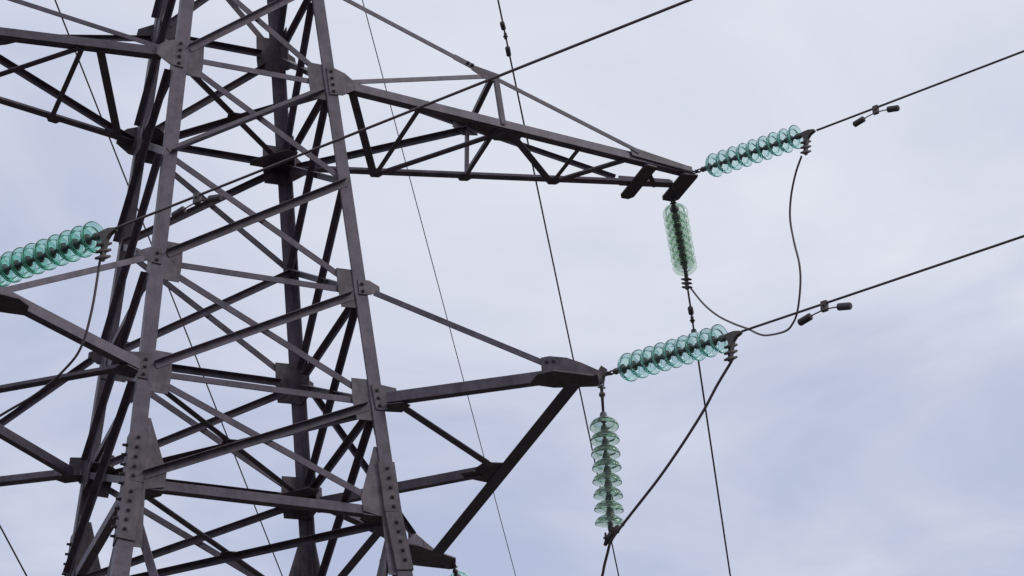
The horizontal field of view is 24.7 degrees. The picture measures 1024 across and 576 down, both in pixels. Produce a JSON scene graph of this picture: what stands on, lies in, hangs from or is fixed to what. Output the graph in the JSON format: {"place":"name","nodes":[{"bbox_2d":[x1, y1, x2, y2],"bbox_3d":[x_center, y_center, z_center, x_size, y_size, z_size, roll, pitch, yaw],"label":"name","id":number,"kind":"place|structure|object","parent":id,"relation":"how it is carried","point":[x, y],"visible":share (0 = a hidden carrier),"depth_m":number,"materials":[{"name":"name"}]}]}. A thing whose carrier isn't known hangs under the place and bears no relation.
{"place":"outdoors","nodes":[
{"label":"outdoors","id":0,"kind":"place"},
{"bbox_2d":[362,0,515,575],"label":"earth wire","id":1,"kind":"object","parent":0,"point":[435,274],"visible":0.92,"depth_m":36.35,"materials":[{"name":"grey metal"}]},
{"bbox_2d":[0,0,1023,575],"label":"sky","id":2,"kind":"structure","parent":0,"point":[883,435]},
{"label":"ground","id":3,"kind":"structure","parent":0,"visible":0},
{"bbox_2d":[0,525,26,575],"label":"conductor","id":4,"kind":"object","parent":3,"relation":"on","point":[11,547],"visible":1,"depth_m":28.05,"materials":[{"name":"metal"}]},
{"bbox_2d":[54,0,282,575],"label":"conductor","id":5,"kind":"object","parent":3,"relation":"on","point":[168,289],"visible":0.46,"depth_m":31.36,"materials":[{"name":"metal"}]},
{"bbox_2d":[0,0,697,575],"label":"lattice tower","id":6,"kind":"structure","parent":3,"relation":"on","point":[146,370],"depth_m":22.07,"materials":[{"name":"metal"}]},
{"bbox_2d":[0,221,117,286],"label":"insulator string","id":7,"kind":"object","parent":6,"relation":"attached to","point":[63,248],"visible":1,"depth_m":18.13,"materials":[{"name":"green glass"}]},
{"bbox_2d":[0,260,100,416],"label":"jumper cable","id":8,"kind":"object","parent":7,"relation":"hanging from","point":[74,357],"visible":1,"depth_m":17.65,"materials":[{"name":"metal"}]},
{"bbox_2d":[115,0,691,228],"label":"conductor","id":9,"kind":"object","parent":7,"relation":"attached to","point":[425,105],"visible":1,"depth_m":16.37,"materials":[{"name":"metal"}]},
{"bbox_2d":[171,191,222,218],"bbox_3d":[-2.341,-0.637,17.389,0.484,0.154,0.060,-21,-34,29],"label":"vibration damper","id":10,"kind":"object","parent":9,"relation":"attached to","point":[181,210],"visible":1,"depth_m":17.39,"materials":[{"name":"metal"}]},
{"bbox_2d":[449,562,468,575],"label":"insulator string","id":11,"kind":"object","parent":6,"relation":"attached to","point":[455,572],"visible":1,"depth_m":24.13,"materials":[{"name":"teal glass"}]},
{"bbox_2d":[590,381,624,545],"bbox_3d":[0.811,1.481,20.179,0.258,1.537,0.270,8,-28,-20],"label":"insulator string","id":12,"kind":"object","parent":6,"relation":"hanging from","point":[604,440],"visible":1,"depth_m":20.11,"materials":[{"name":"green glass"}]},
{"bbox_2d":[601,362,731,575],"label":"jumper cable","id":13,"kind":"object","parent":12,"relation":"hanging from","point":[665,468],"visible":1,"depth_m":19.66,"materials":[{"name":"metal"}]},
{"bbox_2d":[604,324,742,381],"bbox_3d":[1.356,0.622,20.048,1.564,0.370,0.258,-19,-29,41],"label":"insulator string","id":14,"kind":"object","parent":6,"relation":"attached to","point":[691,347],"visible":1,"depth_m":19.99,"materials":[{"name":"teal glass"}]},
{"bbox_2d":[741,235,1023,331],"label":"conductor","id":15,"kind":"object","parent":14,"relation":"attached to","point":[890,281],"visible":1,"depth_m":18.59,"materials":[{"name":"metal"}]},
{"bbox_2d":[797,300,851,325],"bbox_3d":[2.534,0.186,18.983,0.529,0.176,0.061,-27,-38,36],"label":"vibration damper","id":16,"kind":"object","parent":15,"relation":"attached to","point":[808,317],"visible":1,"depth_m":18.99,"materials":[{"name":"metal"}]},
{"bbox_2d":[663,197,696,289],"bbox_3d":[1.819,-0.486,25.249,0.279,0.387,1.386,-11,-40,3],"label":"insulator string","id":17,"kind":"object","parent":6,"relation":"attached to","point":[679,237],"visible":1,"depth_m":25.16,"materials":[{"name":"green glass"}]},
{"bbox_2d":[687,290,730,575],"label":"conductor","id":18,"kind":"object","parent":17,"relation":"hanging from","point":[711,452],"visible":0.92,"depth_m":28.05,"materials":[{"name":"metal"}]},
{"bbox_2d":[688,306,696,331],"bbox_3d":[2.018,0.395,26.154,0.062,0.171,0.529,-6,-30,6],"label":"vibration damper","id":19,"kind":"object","parent":18,"relation":"attached to","point":[691,312],"visible":0.8,"depth_m":26.10,"materials":[{"name":"metal"}]},
{"bbox_2d":[691,156,802,335],"bbox_3d":[2.460,0.036,24.140,0.022,1.638,2.755,8,-31,-19],"label":"jumper cable","id":20,"kind":"object","parent":17,"relation":"hanging from","point":[800,283],"visible":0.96,"depth_m":23.47,"materials":[{"name":"metal"}]},
{"bbox_2d":[691,125,815,176],"bbox_3d":[2.455,-1.337,23.967,1.564,0.369,0.258,-18,-28,38],"label":"insulator string","id":21,"kind":"object","parent":6,"relation":"attached to","point":[768,147],"visible":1,"depth_m":23.93,"materials":[{"name":"teal glass"}]},
{"bbox_2d":[816,50,1023,130],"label":"conductor","id":22,"kind":"object","parent":21,"relation":"attached to","point":[926,88],"visible":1,"depth_m":22.72,"materials":[{"name":"metal"}]},
{"bbox_2d":[852,105,899,126],"bbox_3d":[3.582,-1.718,23.043,0.530,0.171,0.061,-25,-36,34],"label":"vibration damper","id":23,"kind":"object","parent":22,"relation":"attached to","point":[875,111],"visible":1,"depth_m":23.04,"materials":[{"name":"metal"}]},
{"bbox_2d":[497,0,618,575],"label":"conductor","id":24,"kind":"object","parent":3,"relation":"on","point":[552,260],"visible":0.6,"depth_m":31.78,"materials":[{"name":"metal"}]},
{"bbox_2d":[500,21,510,56],"bbox_3d":[-0.079,-3.057,28.762,0.062,0.182,0.548,-6,-30,6],"label":"vibration damper","id":25,"kind":"object","parent":24,"relation":"attached to","point":[505,36],"visible":1,"depth_m":28.79,"materials":[{"name":"metal"}]}
]}

